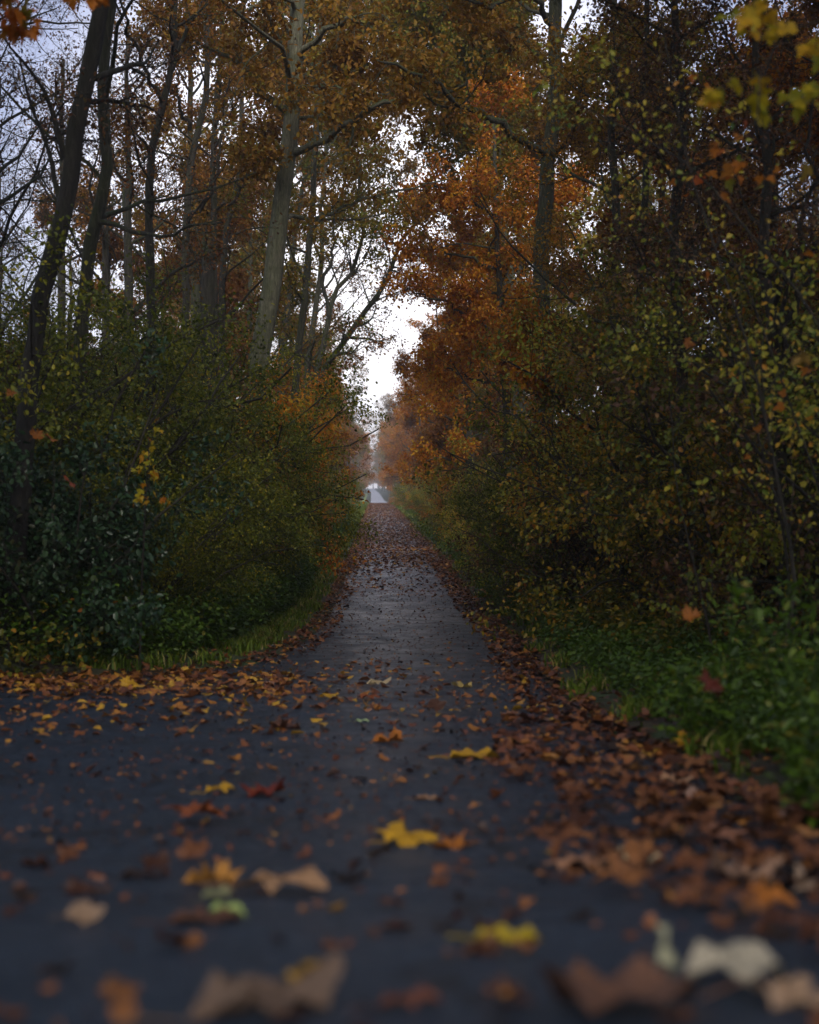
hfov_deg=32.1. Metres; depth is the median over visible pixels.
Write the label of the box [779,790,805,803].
fallen leaf
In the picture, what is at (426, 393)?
beech tree
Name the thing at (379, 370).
sky
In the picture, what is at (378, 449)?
beech tree
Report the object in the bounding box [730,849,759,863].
fallen leaf
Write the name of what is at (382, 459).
hornbeam tree
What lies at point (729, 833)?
fallen leaf
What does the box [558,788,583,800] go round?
fallen leaf
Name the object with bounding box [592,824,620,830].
fallen leaf
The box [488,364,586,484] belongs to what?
hornbeam tree
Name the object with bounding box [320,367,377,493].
hornbeam tree
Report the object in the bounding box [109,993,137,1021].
fallen leaf
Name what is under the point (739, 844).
fallen leaf
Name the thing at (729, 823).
fallen leaf
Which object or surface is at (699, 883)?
fallen leaf
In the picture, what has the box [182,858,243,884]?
fallen leaf
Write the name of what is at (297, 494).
green shrub
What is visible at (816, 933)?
fallen leaf
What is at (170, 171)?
forest tree
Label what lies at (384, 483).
beech tree
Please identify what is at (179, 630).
undergrowth
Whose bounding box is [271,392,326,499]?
young maple
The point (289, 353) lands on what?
green shrub
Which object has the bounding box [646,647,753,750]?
nettle plant
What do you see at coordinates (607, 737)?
fallen leaf
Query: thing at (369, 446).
beech tree
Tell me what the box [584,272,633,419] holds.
hornbeam tree
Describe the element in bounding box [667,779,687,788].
fallen leaf
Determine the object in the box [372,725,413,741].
fallen leaf
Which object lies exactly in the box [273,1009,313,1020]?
fallen leaf
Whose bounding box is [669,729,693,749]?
fallen leaf
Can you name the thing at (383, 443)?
beech tree
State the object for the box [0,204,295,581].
green shrub
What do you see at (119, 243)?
hornbeam tree
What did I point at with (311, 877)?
fallen leaf
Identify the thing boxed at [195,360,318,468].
young maple
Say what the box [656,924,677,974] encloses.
fallen leaf
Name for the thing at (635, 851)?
fallen leaf
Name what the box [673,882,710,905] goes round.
fallen leaf
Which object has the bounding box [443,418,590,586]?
yellowing shrub
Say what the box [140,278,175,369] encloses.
oak tree
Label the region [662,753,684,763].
fallen leaf
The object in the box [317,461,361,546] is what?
orange shrub
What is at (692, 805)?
fallen leaf
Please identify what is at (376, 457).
oak tree
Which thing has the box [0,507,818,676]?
undergrowth
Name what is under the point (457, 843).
fallen leaf
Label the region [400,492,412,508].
orange shrub
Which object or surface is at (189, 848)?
fallen leaf
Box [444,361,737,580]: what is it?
twiggy shrub
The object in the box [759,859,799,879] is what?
fallen leaf
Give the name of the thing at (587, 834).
fallen leaf
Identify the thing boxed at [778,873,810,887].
fallen leaf
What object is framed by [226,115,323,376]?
oak tree
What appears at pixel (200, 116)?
forked tree
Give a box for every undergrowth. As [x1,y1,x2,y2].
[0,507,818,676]
[0,514,350,663]
[430,531,818,783]
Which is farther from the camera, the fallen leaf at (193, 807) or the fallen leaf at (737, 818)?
the fallen leaf at (193, 807)
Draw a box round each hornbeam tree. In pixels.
[14,158,182,391]
[112,136,277,420]
[286,312,349,476]
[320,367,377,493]
[337,419,367,479]
[346,414,367,478]
[371,432,391,496]
[383,404,414,486]
[391,299,501,499]
[394,363,432,486]
[417,391,498,488]
[459,0,785,592]
[463,319,535,485]
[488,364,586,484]
[530,35,758,473]
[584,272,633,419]
[628,0,818,460]
[673,0,818,423]
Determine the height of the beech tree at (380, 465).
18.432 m
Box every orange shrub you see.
[271,492,332,559]
[284,460,370,575]
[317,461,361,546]
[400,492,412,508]
[415,497,463,540]
[420,488,452,524]
[433,514,473,552]
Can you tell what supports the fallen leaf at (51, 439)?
on the glossy shrub at (123, 509)
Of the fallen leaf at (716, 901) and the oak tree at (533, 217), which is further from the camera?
the oak tree at (533, 217)
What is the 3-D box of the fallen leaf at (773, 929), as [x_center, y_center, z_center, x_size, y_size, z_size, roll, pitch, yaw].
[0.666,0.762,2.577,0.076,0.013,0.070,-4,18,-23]
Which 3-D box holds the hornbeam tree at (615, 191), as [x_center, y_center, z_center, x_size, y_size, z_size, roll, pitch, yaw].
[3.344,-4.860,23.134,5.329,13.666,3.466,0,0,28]
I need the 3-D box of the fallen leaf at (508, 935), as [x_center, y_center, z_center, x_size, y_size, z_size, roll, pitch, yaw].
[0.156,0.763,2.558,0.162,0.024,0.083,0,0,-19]
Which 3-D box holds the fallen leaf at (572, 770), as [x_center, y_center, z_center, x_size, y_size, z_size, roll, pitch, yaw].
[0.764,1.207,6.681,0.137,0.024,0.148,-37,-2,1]
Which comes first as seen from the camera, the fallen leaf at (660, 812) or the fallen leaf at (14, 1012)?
the fallen leaf at (14, 1012)
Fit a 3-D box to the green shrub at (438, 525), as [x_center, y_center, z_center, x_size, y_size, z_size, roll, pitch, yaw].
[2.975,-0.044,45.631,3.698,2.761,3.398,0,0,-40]
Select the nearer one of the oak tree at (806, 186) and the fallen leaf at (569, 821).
the fallen leaf at (569, 821)
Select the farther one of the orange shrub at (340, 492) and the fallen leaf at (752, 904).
the orange shrub at (340, 492)
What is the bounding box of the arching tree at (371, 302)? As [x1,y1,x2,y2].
[300,198,474,440]
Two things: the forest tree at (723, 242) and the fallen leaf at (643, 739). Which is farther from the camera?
the forest tree at (723, 242)
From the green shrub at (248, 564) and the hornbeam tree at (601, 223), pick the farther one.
the hornbeam tree at (601, 223)
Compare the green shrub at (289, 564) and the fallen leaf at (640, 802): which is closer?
the fallen leaf at (640, 802)
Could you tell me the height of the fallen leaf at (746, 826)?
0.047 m
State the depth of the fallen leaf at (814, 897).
2.91 m
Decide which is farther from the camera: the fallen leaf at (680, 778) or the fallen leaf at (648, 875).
the fallen leaf at (680, 778)
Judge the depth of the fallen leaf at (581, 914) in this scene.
2.86 m
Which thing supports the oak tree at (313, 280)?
on the forest floor
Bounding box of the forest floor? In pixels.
[0,488,818,830]
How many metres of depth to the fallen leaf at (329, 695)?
11.92 m
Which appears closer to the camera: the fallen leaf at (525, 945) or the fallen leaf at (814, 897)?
the fallen leaf at (525, 945)
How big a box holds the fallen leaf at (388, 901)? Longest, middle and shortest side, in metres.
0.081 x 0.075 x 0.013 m
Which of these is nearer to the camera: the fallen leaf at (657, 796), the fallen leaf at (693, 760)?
the fallen leaf at (657, 796)
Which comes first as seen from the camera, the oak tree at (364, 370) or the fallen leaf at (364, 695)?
the fallen leaf at (364, 695)
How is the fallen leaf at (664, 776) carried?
on the asphalt path at (170, 979)
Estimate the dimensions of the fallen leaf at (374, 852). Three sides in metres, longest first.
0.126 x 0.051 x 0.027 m
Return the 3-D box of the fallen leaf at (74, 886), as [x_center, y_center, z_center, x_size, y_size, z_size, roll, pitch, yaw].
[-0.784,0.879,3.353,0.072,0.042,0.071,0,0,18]
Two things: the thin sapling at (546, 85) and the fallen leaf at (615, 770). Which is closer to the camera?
the fallen leaf at (615, 770)
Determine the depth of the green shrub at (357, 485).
75.34 m
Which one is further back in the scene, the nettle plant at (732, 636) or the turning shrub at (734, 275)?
the turning shrub at (734, 275)
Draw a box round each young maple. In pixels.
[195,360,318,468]
[270,348,348,474]
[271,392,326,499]
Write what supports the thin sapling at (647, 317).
on the forest floor
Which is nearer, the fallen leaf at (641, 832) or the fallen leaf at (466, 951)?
the fallen leaf at (466, 951)
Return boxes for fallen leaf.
[0,1006,26,1019]
[2,905,24,915]
[6,388,16,396]
[11,882,38,902]
[20,854,59,867]
[29,428,43,440]
[44,433,57,441]
[45,956,73,975]
[49,901,105,924]
[56,841,80,862]
[56,875,95,894]
[64,475,75,488]
[83,883,112,893]
[97,978,140,1004]
[102,974,116,981]
[105,863,166,879]
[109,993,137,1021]
[113,950,343,1023]
[114,675,138,688]
[131,905,241,924]
[138,847,170,875]
[156,925,187,943]
[161,799,228,818]
[174,837,211,862]
[177,931,214,948]
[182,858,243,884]
[190,782,235,793]
[195,885,234,898]
[200,866,327,893]
[208,901,246,916]
[238,777,284,797]
[261,714,300,728]
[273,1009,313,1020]
[282,959,321,984]
[318,693,339,697]
[318,939,341,950]
[328,867,368,881]
[347,985,441,1010]
[354,677,391,684]
[354,693,380,698]
[364,844,404,859]
[366,821,438,846]
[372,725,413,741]
[376,895,404,905]
[380,916,416,928]
[404,794,436,799]
[420,698,446,711]
[427,872,448,886]
[429,746,498,758]
[430,830,480,849]
[446,924,542,942]
[451,680,471,686]
[453,889,465,901]
[460,938,478,955]
[470,931,501,957]
[474,917,504,929]
[483,973,529,997]
[484,931,503,953]
[496,739,518,749]
[503,903,524,918]
[507,751,529,760]
[507,938,538,951]
[510,760,536,777]
[511,738,523,745]
[528,822,555,834]
[537,819,581,859]
[539,848,609,869]
[539,953,745,1014]
[541,818,588,828]
[549,824,575,833]
[550,814,572,827]
[551,786,567,791]
[554,758,578,770]
[556,845,667,864]
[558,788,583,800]
[558,871,576,882]
[560,777,586,793]
[562,760,582,775]
[563,795,586,805]
[565,791,608,798]
[565,806,597,812]
[566,907,600,920]
[567,751,591,763]
[568,804,591,827]
[568,867,582,875]
[573,828,597,840]
[578,788,594,800]
[585,773,599,788]
[586,849,657,886]
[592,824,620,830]
[595,839,614,853]
[596,846,622,856]
[597,845,624,856]
[598,782,614,788]
[599,763,621,775]
[599,826,628,838]
[604,732,624,743]
[606,822,627,840]
[610,779,630,793]
[614,768,646,782]
[617,838,658,849]
[619,754,644,770]
[620,822,648,837]
[620,856,635,868]
[623,837,653,865]
[624,753,647,759]
[624,795,659,806]
[626,761,651,770]
[628,732,649,744]
[631,805,664,816]
[634,783,664,804]
[635,807,670,823]
[635,864,653,879]
[640,843,672,864]
[642,748,660,756]
[644,768,659,778]
[644,808,674,828]
[645,787,665,800]
[650,819,689,839]
[651,879,693,890]
[652,745,678,757]
[653,787,681,804]
[655,1007,715,1021]
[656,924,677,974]
[658,827,691,846]
[659,744,683,749]
[659,771,693,783]
[659,884,676,908]
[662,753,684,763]
[662,760,679,768]
[663,854,719,872]
[665,888,716,899]
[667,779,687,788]
[668,779,697,789]
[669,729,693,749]
[670,760,692,776]
[670,810,699,822]
[673,775,687,779]
[673,782,699,788]
[673,817,701,821]
[673,847,691,876]
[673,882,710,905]
[674,797,717,813]
[675,767,699,781]
[678,603,703,621]
[679,848,701,856]
[681,866,733,896]
[682,753,706,768]
[682,813,705,818]
[683,822,752,842]
[684,337,694,348]
[685,811,714,822]
[685,940,787,983]
[689,794,703,799]
[692,790,723,805]
[695,666,724,697]
[695,852,712,857]
[697,793,722,812]
[697,832,713,852]
[700,817,716,837]
[702,774,727,793]
[702,825,717,837]
[703,817,733,837]
[705,778,724,788]
[706,896,723,906]
[708,841,784,883]
[708,909,740,929]
[709,871,746,883]
[711,774,727,780]
[712,852,731,859]
[719,812,753,824]
[720,348,727,356]
[720,783,744,797]
[720,835,745,850]
[728,843,781,861]
[729,879,798,911]
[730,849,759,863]
[731,906,753,924]
[734,239,748,250]
[735,828,775,835]
[736,888,767,900]
[736,893,766,912]
[737,799,776,811]
[740,789,757,802]
[741,821,771,829]
[743,798,786,825]
[743,851,798,868]
[743,870,776,882]
[745,923,779,935]
[745,972,818,1011]
[746,795,770,803]
[752,829,784,840]
[754,801,791,827]
[755,906,789,932]
[757,783,777,799]
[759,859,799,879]
[760,816,786,832]
[760,920,793,941]
[769,787,787,799]
[769,846,807,868]
[771,859,818,892]
[772,826,806,846]
[777,822,807,826]
[778,801,791,817]
[778,839,795,848]
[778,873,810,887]
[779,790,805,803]
[783,795,808,821]
[786,911,818,942]
[788,799,818,823]
[788,827,818,836]
[788,860,817,893]
[791,350,814,365]
[792,834,818,865]
[795,824,811,833]
[799,819,808,826]
[799,874,818,880]
[802,833,818,838]
[802,929,818,948]
[808,890,818,904]
[809,1010,818,1023]
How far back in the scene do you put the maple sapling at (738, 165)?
7.98 m
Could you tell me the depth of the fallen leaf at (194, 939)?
2.52 m
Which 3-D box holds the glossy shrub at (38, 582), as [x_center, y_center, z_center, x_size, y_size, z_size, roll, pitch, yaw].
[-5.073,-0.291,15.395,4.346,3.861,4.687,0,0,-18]
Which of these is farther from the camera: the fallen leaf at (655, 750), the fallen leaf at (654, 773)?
the fallen leaf at (655, 750)
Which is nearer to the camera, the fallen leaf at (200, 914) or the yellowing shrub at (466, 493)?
the fallen leaf at (200, 914)
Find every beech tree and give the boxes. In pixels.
[270,287,354,465]
[348,410,375,487]
[351,427,373,488]
[359,449,373,488]
[370,62,605,490]
[371,436,395,482]
[372,445,386,491]
[372,459,381,483]
[375,399,401,478]
[376,400,411,487]
[376,422,398,491]
[378,304,480,489]
[383,377,427,489]
[395,166,529,507]
[403,312,511,459]
[480,271,623,591]
[727,0,818,177]
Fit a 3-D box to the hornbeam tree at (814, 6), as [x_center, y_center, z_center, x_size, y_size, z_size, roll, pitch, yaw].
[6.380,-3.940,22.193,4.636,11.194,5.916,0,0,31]
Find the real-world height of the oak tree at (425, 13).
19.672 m
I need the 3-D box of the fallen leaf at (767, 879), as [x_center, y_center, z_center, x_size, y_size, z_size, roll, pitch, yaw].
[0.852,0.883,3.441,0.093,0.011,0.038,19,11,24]
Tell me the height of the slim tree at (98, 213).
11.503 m
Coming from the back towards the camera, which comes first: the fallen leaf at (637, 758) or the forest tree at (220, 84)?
the forest tree at (220, 84)
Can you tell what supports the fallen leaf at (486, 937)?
on the asphalt path at (170, 979)
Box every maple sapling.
[0,0,109,46]
[131,427,171,661]
[663,70,818,491]
[696,0,818,134]
[708,121,818,277]
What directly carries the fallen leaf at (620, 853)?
on the fallen leaf at (626, 858)
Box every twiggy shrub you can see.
[0,309,124,548]
[182,412,301,551]
[418,407,711,614]
[431,460,558,597]
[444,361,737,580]
[572,382,818,646]
[609,290,818,657]
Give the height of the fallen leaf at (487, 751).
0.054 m
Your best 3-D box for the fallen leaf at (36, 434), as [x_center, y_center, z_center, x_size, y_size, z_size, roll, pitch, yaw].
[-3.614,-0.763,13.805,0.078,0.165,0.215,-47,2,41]
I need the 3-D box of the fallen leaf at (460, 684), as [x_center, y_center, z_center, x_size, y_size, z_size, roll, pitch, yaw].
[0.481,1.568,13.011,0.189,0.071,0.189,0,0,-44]
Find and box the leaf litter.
[0,503,818,1013]
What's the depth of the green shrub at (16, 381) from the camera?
20.83 m
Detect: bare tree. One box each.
[538,0,818,630]
[575,0,818,638]
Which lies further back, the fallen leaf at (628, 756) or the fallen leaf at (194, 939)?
the fallen leaf at (628, 756)
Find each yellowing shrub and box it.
[395,456,517,576]
[411,477,454,525]
[413,477,438,516]
[416,486,456,526]
[430,458,523,549]
[441,475,496,528]
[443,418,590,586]
[467,280,789,616]
[698,223,818,660]
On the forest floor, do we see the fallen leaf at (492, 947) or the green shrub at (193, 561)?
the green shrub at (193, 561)
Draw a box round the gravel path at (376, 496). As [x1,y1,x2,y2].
[370,489,386,502]
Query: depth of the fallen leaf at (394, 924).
2.72 m
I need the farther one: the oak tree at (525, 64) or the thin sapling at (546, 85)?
the oak tree at (525, 64)
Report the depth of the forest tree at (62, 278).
36.01 m
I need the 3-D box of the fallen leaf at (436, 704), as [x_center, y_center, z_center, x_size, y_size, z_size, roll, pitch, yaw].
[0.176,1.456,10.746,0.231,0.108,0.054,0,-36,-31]
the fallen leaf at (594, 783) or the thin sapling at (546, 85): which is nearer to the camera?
the fallen leaf at (594, 783)
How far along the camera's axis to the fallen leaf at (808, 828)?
4.72 m
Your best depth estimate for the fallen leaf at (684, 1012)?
1.88 m
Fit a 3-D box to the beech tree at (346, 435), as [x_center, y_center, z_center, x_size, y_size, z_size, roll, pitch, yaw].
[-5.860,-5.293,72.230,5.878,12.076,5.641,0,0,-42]
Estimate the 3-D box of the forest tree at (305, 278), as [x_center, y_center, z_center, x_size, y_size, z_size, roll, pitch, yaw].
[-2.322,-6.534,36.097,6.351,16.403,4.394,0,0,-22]
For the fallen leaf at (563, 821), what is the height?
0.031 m
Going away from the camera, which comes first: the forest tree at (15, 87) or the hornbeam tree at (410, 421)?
the forest tree at (15, 87)
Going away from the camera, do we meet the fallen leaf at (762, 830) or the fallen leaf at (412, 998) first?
the fallen leaf at (412, 998)
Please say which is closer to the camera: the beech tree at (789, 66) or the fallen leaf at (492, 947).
the fallen leaf at (492, 947)
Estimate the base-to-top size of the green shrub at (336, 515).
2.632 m
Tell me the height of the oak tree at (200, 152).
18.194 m
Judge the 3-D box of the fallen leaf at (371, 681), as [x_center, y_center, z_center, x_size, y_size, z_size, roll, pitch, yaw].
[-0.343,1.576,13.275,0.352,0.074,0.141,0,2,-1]
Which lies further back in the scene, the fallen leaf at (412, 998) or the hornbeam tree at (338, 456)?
the hornbeam tree at (338, 456)
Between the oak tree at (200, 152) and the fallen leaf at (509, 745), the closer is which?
the fallen leaf at (509, 745)
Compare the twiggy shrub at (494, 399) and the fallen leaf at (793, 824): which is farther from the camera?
the twiggy shrub at (494, 399)
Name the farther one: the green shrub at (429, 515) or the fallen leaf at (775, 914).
the green shrub at (429, 515)
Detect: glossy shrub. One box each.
[0,328,253,659]
[0,416,191,638]
[0,421,154,664]
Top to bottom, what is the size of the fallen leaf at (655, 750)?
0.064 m
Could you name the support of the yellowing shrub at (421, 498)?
on the forest floor
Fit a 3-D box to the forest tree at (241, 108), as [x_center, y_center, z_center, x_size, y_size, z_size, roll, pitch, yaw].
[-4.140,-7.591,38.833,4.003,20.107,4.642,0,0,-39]
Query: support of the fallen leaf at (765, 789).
on the fallen leaf at (749, 793)
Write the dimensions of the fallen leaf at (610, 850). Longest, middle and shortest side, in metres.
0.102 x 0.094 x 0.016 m
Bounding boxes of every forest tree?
[0,0,80,307]
[0,0,86,395]
[0,0,141,410]
[0,0,194,331]
[0,0,296,408]
[0,1,142,311]
[0,4,38,262]
[0,7,198,375]
[0,11,236,410]
[0,121,87,330]
[2,264,33,337]
[26,225,121,353]
[46,83,266,338]
[110,275,138,370]
[114,0,316,376]
[198,1,346,395]
[199,0,423,470]
[224,95,387,399]
[252,131,421,475]
[501,0,749,624]
[552,129,699,376]
[636,132,807,354]
[639,0,818,397]
[651,41,818,322]
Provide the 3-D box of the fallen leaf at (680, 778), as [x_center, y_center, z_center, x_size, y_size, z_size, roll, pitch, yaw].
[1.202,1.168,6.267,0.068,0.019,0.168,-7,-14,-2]
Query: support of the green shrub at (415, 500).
on the forest floor
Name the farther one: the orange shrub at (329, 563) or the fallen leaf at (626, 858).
the orange shrub at (329, 563)
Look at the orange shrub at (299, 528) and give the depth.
31.07 m
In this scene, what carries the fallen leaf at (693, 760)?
on the asphalt path at (170, 979)
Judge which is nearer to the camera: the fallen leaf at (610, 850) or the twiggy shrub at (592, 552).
the fallen leaf at (610, 850)
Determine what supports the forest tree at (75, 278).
on the forest floor
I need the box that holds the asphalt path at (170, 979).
[0,503,818,1023]
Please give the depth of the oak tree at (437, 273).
73.71 m
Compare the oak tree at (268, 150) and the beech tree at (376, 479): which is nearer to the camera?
the oak tree at (268, 150)
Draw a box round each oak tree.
[51,0,351,433]
[122,0,408,188]
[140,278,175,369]
[145,156,305,331]
[155,0,475,561]
[156,163,341,394]
[164,272,248,395]
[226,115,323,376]
[228,180,368,367]
[257,0,434,452]
[288,326,367,398]
[311,0,604,469]
[328,0,704,597]
[329,349,358,475]
[341,389,364,426]
[345,385,370,464]
[354,0,548,484]
[365,390,404,487]
[370,420,381,462]
[371,439,382,490]
[408,90,607,309]
[409,217,533,440]
[441,40,610,467]
[524,282,583,423]
[528,0,717,461]
[575,121,759,326]
[679,0,818,313]
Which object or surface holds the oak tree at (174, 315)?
on the forest floor
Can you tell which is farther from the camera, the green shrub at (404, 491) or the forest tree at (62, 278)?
the green shrub at (404, 491)
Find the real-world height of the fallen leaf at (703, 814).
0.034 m
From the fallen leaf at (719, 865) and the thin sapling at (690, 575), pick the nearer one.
the fallen leaf at (719, 865)
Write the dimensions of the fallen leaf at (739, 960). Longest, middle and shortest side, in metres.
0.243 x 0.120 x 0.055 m
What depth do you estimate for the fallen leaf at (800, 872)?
3.28 m
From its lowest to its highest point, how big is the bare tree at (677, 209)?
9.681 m
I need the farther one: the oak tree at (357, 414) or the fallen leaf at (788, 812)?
the oak tree at (357, 414)
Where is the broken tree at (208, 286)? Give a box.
[201,225,214,393]
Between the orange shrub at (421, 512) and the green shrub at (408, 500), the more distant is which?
the green shrub at (408, 500)
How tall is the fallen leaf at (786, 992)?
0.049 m
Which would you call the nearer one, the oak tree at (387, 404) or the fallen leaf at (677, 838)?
the fallen leaf at (677, 838)
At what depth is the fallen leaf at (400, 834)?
4.60 m
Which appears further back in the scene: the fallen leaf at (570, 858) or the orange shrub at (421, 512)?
the orange shrub at (421, 512)
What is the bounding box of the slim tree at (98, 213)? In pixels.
[0,0,284,494]
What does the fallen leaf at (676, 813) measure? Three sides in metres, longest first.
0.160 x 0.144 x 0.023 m
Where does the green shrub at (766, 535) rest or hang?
on the forest floor
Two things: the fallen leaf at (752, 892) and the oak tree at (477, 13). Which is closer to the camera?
the fallen leaf at (752, 892)
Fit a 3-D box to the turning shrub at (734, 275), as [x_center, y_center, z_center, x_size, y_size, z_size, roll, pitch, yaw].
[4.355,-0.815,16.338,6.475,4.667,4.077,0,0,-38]
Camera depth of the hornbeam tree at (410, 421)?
111.36 m
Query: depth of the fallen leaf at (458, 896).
3.20 m
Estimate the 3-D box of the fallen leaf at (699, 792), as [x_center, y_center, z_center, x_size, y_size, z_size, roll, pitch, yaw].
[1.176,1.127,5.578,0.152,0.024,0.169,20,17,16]
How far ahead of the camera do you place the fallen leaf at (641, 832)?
4.45 m
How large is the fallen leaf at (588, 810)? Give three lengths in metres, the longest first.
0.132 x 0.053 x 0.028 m
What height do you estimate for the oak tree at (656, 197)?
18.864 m
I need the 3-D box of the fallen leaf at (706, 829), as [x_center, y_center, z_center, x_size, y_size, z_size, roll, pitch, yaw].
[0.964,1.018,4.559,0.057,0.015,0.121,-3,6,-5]
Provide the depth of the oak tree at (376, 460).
535.50 m
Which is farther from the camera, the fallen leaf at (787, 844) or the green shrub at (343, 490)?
the green shrub at (343, 490)
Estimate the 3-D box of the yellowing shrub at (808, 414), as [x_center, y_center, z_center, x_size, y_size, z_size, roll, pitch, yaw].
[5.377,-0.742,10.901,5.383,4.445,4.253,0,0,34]
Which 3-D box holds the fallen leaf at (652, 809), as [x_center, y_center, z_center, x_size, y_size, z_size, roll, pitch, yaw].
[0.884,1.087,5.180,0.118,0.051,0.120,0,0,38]
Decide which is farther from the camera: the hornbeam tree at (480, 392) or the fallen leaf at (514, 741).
the hornbeam tree at (480, 392)
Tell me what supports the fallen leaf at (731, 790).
on the asphalt path at (170, 979)
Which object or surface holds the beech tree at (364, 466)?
on the meadow
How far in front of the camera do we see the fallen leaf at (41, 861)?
3.95 m
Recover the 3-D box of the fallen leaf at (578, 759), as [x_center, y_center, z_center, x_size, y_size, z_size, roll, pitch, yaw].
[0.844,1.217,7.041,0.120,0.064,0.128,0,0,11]
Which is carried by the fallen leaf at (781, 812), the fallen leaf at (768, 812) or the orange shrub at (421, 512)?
the fallen leaf at (768, 812)
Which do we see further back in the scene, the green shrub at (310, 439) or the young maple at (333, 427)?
the young maple at (333, 427)
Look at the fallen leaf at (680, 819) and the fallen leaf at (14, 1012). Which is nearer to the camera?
the fallen leaf at (14, 1012)
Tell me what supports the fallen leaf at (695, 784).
on the fallen leaf at (670, 787)
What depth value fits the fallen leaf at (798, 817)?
4.96 m
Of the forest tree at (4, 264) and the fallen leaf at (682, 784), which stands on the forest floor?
the forest tree at (4, 264)
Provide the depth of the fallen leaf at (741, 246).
7.24 m
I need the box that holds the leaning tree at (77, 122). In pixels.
[0,0,198,651]
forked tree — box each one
[27,0,281,386]
[83,0,266,443]
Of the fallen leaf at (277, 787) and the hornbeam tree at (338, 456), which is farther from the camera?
the hornbeam tree at (338, 456)
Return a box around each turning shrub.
[0,324,238,492]
[391,482,413,503]
[403,303,809,651]
[413,478,444,513]
[510,221,818,639]
[571,256,818,632]
[595,401,810,608]
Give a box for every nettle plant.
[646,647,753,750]
[701,577,808,710]
[717,571,818,680]
[720,578,818,756]
[728,567,818,766]
[762,721,818,828]
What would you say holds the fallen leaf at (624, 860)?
on the asphalt path at (170, 979)
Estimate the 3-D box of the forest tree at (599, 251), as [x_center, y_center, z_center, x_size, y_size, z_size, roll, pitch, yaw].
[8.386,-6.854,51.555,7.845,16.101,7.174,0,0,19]
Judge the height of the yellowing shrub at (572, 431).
5.186 m
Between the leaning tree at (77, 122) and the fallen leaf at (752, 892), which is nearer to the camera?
the fallen leaf at (752, 892)
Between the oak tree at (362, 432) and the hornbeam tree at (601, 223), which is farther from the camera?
the oak tree at (362, 432)
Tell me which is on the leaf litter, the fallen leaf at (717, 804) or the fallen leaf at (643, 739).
the fallen leaf at (717, 804)
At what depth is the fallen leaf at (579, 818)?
4.76 m
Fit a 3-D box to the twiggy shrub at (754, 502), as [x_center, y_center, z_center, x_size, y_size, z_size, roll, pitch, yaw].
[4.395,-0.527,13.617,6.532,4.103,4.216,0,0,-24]
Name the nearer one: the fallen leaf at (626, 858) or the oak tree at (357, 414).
the fallen leaf at (626, 858)
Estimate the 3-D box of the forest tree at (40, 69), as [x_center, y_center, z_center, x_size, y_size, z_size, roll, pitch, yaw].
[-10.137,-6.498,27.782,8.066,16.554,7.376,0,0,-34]
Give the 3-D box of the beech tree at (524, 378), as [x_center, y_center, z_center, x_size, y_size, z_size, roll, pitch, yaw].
[2.739,-1.100,24.974,2.818,6.203,2.602,0,0,-43]
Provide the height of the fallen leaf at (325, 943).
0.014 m
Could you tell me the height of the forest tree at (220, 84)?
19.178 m
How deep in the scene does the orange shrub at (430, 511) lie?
61.30 m
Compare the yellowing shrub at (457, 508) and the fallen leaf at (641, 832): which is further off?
the yellowing shrub at (457, 508)
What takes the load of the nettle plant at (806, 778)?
on the forest floor
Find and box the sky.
[0,0,818,488]
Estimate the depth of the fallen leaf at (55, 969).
2.27 m
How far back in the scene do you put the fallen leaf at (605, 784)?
6.15 m
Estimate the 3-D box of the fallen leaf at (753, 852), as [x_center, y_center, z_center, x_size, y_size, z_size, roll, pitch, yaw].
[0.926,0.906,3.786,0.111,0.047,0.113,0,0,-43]
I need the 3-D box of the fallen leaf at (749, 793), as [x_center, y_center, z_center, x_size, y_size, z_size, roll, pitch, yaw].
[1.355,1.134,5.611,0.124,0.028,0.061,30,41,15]
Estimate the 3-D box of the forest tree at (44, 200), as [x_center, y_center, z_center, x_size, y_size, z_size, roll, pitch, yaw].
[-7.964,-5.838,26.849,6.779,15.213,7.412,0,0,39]
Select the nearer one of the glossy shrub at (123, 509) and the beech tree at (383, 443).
the glossy shrub at (123, 509)
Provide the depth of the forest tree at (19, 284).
72.68 m
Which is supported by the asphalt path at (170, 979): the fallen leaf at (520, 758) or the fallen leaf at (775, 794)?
the fallen leaf at (520, 758)
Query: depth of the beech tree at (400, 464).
83.73 m
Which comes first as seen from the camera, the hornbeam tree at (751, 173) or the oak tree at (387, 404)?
the hornbeam tree at (751, 173)
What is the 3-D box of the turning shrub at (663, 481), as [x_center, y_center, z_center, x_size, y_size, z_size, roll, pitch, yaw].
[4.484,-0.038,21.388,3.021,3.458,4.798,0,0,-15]
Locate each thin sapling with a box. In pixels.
[463,46,818,664]
[495,16,818,527]
[561,1,818,675]
[585,288,784,660]
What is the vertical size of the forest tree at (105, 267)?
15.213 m
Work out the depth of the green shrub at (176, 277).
25.01 m
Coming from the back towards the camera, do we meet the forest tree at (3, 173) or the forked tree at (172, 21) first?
the forked tree at (172, 21)
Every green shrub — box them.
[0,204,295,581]
[0,253,309,537]
[0,280,299,580]
[0,284,292,482]
[0,292,319,598]
[0,347,70,407]
[0,411,332,633]
[2,272,375,557]
[4,297,382,573]
[5,340,331,573]
[6,279,365,567]
[15,305,381,575]
[70,334,397,576]
[92,426,335,599]
[146,418,328,585]
[252,464,317,541]
[277,490,339,557]
[305,496,330,559]
[319,494,353,545]
[322,473,360,510]
[326,479,361,514]
[356,482,367,499]
[389,483,417,503]
[393,484,429,513]
[407,395,756,614]
[408,487,431,514]
[422,469,502,533]
[433,455,494,504]
[433,476,529,534]
[449,300,773,592]
[583,241,818,610]
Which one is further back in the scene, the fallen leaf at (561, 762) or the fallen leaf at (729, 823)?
the fallen leaf at (561, 762)
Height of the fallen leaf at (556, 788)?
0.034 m

